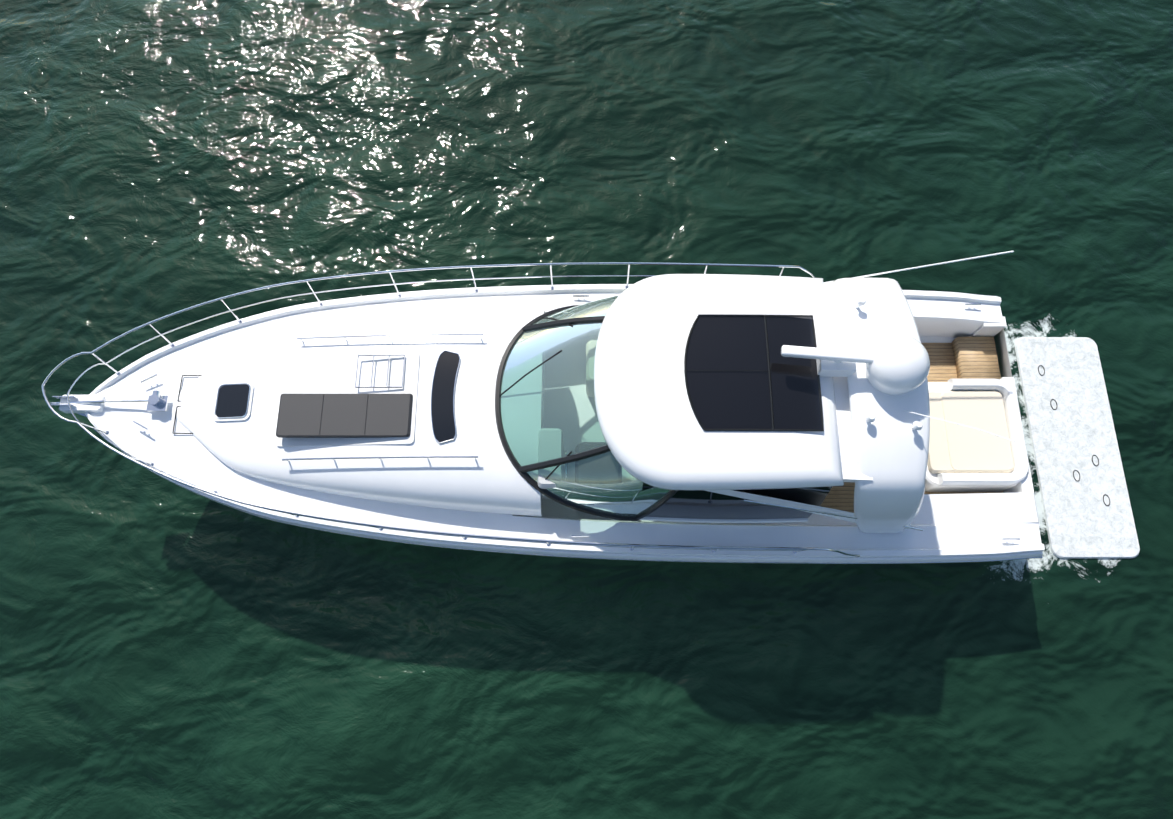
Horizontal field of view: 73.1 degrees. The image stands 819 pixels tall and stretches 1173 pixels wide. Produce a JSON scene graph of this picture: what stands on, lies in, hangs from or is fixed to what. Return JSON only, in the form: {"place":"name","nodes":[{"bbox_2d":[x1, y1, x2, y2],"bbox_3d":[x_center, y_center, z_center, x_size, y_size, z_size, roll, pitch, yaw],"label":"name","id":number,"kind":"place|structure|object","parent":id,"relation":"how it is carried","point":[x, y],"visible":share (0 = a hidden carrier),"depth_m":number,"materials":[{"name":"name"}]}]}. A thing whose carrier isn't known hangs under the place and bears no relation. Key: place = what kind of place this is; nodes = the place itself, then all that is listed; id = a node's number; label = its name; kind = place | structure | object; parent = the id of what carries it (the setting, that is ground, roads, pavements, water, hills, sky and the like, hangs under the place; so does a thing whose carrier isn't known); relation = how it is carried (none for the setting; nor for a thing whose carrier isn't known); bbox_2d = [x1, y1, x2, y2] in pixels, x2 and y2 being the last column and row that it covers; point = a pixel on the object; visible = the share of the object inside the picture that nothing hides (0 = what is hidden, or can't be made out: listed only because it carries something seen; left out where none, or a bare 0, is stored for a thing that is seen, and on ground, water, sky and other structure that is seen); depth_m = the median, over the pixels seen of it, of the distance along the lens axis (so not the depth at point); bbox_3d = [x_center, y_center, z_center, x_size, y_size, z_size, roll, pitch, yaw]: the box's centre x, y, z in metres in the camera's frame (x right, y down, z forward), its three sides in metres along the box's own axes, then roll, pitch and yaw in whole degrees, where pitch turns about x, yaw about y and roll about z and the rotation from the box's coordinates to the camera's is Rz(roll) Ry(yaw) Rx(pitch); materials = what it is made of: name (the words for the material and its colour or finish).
{"place":"outdoors","nodes":[
{"label":"outdoors","id":0,"kind":"place"},
{"bbox_2d":[86,285,1044,556],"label":"side deck","id":1,"kind":"structure","parent":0,"point":[938,317],"depth_m":10.93,"materials":[{"name":"white plastic"}]},
{"bbox_2d":[0,0,1172,818],"bbox_3d":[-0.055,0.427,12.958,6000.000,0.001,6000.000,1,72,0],"label":"sea water","id":2,"kind":"structure","parent":0,"point":[168,650],"depth_m":13.46,"materials":[{"name":"green liquid"}]},
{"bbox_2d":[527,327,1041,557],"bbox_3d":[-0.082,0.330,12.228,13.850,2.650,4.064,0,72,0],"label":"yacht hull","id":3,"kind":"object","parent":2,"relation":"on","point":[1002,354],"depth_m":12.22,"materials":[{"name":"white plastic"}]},
{"bbox_2d":[59,395,105,412],"bbox_3d":[-6.957,-0.079,10.947,0.600,0.120,0.240,0,72,0],"label":"anchor","id":4,"kind":"object","parent":3,"relation":"attached to","point":[92,407],"visible":0.71,"depth_m":10.89,"materials":[{"name":"silver metal"}]},
{"bbox_2d":[172,375,201,433],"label":"deck seams","id":5,"kind":"object","parent":3,"relation":"on","point":[181,406],"visible":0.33,"depth_m":10.93,"materials":[{"name":"black rubber"}]},
{"bbox_2d":[169,308,544,516],"bbox_3d":[-3.322,-0.080,10.942,5.430,0.658,3.031,0,72,0],"label":"foredeck","id":6,"kind":"object","parent":3,"relation":"on","point":[490,479],"visible":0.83,"depth_m":10.68,"materials":[{"name":"white plastic"}]},
{"bbox_2d":[212,381,253,421],"bbox_3d":[-4.837,-0.109,10.853,0.540,0.123,0.560,0,72,0],"label":"deck hatch","id":7,"kind":"object","parent":6,"relation":"on","point":[232,401],"visible":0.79,"depth_m":10.82,"materials":[{"name":"white plastic"}]},
{"bbox_2d":[214,350,459,443],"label":"hatch frames","id":8,"kind":"structure","parent":6,"relation":"on","point":[431,398],"depth_m":10.73,"materials":[{"name":"silver metal"}]},
{"bbox_2d":[275,350,419,446],"bbox_3d":[-3.217,-0.152,10.718,1.880,0.195,1.320,0,72,0],"label":"sunpad base","id":9,"kind":"object","parent":6,"relation":"on","point":[299,369],"visible":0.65,"depth_m":10.78,"materials":[{"name":"white plastic"}]},
{"bbox_2d":[276,394,412,437],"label":"sunpad cushions","id":10,"kind":"object","parent":9,"relation":"on","point":[344,415],"visible":0.96,"depth_m":10.50,"materials":[{"name":"grey fabric"}]},
{"bbox_2d":[282,334,483,461],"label":"handrails","id":11,"kind":"object","parent":6,"relation":"on","point":[386,386],"visible":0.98,"depth_m":10.70,"materials":[{"name":"silver metal"}]},
{"bbox_2d":[432,351,458,442],"bbox_3d":[-1.900,-0.183,10.621,0.353,0.017,1.308,0,72,0],"label":"deck window","id":12,"kind":"structure","parent":6,"relation":"on","point":[442,398],"depth_m":10.61,"materials":[{"name":"black glass"}]},
{"bbox_2d":[495,305,677,520],"bbox_3d":[-0.015,-0.176,10.643,2.427,1.337,3.144,0,72,0],"label":"windshield frame","id":13,"kind":"object","parent":6,"relation":"on","point":[557,462],"visible":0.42,"depth_m":10.46,"materials":[{"name":"black metal"}]},
{"bbox_2d":[500,295,670,515],"bbox_3d":[-0.007,-0.175,10.644,2.340,1.266,3.040,0,72,0],"label":"windshield","id":14,"kind":"object","parent":13,"relation":"in","point":[548,410],"visible":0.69,"depth_m":10.27,"materials":[{"name":"teal"}]},
{"bbox_2d":[42,262,859,556],"bbox_3d":[-1.651,-0.115,10.833,10.775,1.294,4.066,0,72,0],"label":"bow rail","id":15,"kind":"object","parent":3,"relation":"on","point":[149,466],"visible":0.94,"depth_m":10.47,"materials":[{"name":"silver metal"}]},
{"bbox_2d":[51,295,1019,539],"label":"deck fittings","id":16,"kind":"object","parent":3,"relation":"on","point":[156,401],"visible":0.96,"depth_m":10.84,"materials":[{"name":"silver metal"}]},
{"bbox_2d":[538,474,555,498],"bbox_3d":[-0.477,0.742,10.754,0.320,0.807,0.800,0,72,0],"label":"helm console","id":17,"kind":"object","parent":3,"relation":"on","point":[543,483],"visible":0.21,"depth_m":10.28,"materials":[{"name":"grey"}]},
{"bbox_2d":[85,284,1042,562],"bbox_3d":[-0.312,0.055,11.365,13.425,0.830,4.187,0,72,0],"label":"rub rail","id":18,"kind":"object","parent":3,"relation":"on","point":[699,558],"visible":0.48,"depth_m":10.76,"materials":[{"name":"silver metal"}]},
{"bbox_2d":[147,290,1042,563],"bbox_3d":[-0.202,0.060,11.381,13.146,0.646,4.221,0,72,0],"label":"rub rail insert","id":19,"kind":"object","parent":18,"relation":"in","point":[647,560],"visible":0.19,"depth_m":10.81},
{"bbox_2d":[594,274,843,489],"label":"hardtop roof","id":20,"kind":"structure","parent":3,"relation":"on","point":[654,433],"depth_m":9.65,"materials":[{"name":"white plastic"}]},
{"bbox_2d":[684,314,823,430],"bbox_3d":[2.028,-0.469,9.723,1.658,0.068,1.528,0,72,0],"label":"sunroof frame","id":21,"kind":"object","parent":20,"relation":"on","point":[768,370],"visible":0.96,"depth_m":9.70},
{"bbox_2d":[686,316,821,429],"bbox_3d":[2.028,-0.468,9.726,1.630,0.042,1.500,0,72,0],"label":"sunroof","id":22,"kind":"object","parent":21,"relation":"in","point":[730,399],"visible":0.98,"depth_m":9.70,"materials":[{"name":"black glass"}]},
{"bbox_2d":[642,483,832,518],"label":"side windows","id":23,"kind":"structure","parent":3,"relation":"on","point":[695,504],"depth_m":10.25,"materials":[{"name":"black glass"}]},
{"bbox_2d":[640,517,807,522],"bbox_3d":[1.868,0.032,11.294,2.354,0.189,3.184,0,72,0],"label":"side window sill","id":24,"kind":"structure","parent":23,"relation":"attached to","point":[726,520],"depth_m":10.80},
{"bbox_2d":[704,490,913,528],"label":"arch wings","id":25,"kind":"object","parent":3,"relation":"on","point":[759,498],"visible":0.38,"depth_m":10.07},
{"bbox_2d":[823,278,929,532],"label":"radar arch","id":26,"kind":"structure","parent":3,"relation":"on","point":[884,457],"depth_m":9.68,"materials":[{"name":"white plastic"}]},
{"bbox_2d":[743,500,922,530],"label":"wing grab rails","id":27,"kind":"object","parent":26,"relation":"attached to","point":[814,511],"visible":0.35,"depth_m":10.04,"materials":[{"name":"silver metal"}]},
{"bbox_2d":[816,334,929,394],"bbox_3d":[3.473,-0.547,9.545,1.280,0.654,0.740,0,72,0],"label":"radar dome","id":28,"kind":"object","parent":26,"relation":"on","point":[899,364],"visible":0.9,"depth_m":9.34,"materials":[{"name":"white plastic"}]},
{"bbox_2d":[781,345,873,363],"bbox_3d":[2.943,-0.654,9.472,1.220,0.100,0.130,5,72,2],"label":"radar antenna","id":29,"kind":"object","parent":28,"relation":"attached to","point":[827,354],"visible":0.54,"depth_m":9.43,"materials":[{"name":"white plastic"}]},
{"bbox_2d":[824,251,1014,441],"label":"antennas","id":30,"kind":"object","parent":26,"relation":"attached to","point":[871,417],"visible":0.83,"depth_m":9.89,"materials":[{"name":"white plastic"}]},
{"bbox_2d":[820,337,1002,512],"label":"teak deck","id":31,"kind":"structure","parent":3,"relation":"on","point":[966,357],"depth_m":12.28,"materials":[{"name":"brown wood"}]},
{"bbox_2d":[910,317,1039,527],"bbox_3d":[5.283,0.195,11.835,2.200,0.600,3.220,0,72,0],"label":"stern seating surround","id":32,"kind":"object","parent":3,"relation":"on","point":[1014,501],"visible":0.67,"depth_m":11.28,"materials":[{"name":"white plastic"}]},
{"bbox_2d":[927,391,1013,473],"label":"aft cushions","id":33,"kind":"object","parent":32,"relation":"on","point":[954,448],"visible":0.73,"depth_m":11.54,"materials":[{"name":"beige leather"}]},
{"bbox_2d":[1014,337,1139,557],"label":"swim platform","id":34,"kind":"structure","parent":2,"relation":"on","point":[1072,432],"depth_m":12.84,"materials":[{"name":"white plastic"}]},
{"bbox_2d":[1038,365,1109,505],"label":"platform fittings","id":35,"kind":"object","parent":34,"relation":"on","point":[1092,456],"visible":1,"depth_m":12.77,"materials":[{"name":"stainless steel"}]}
]}

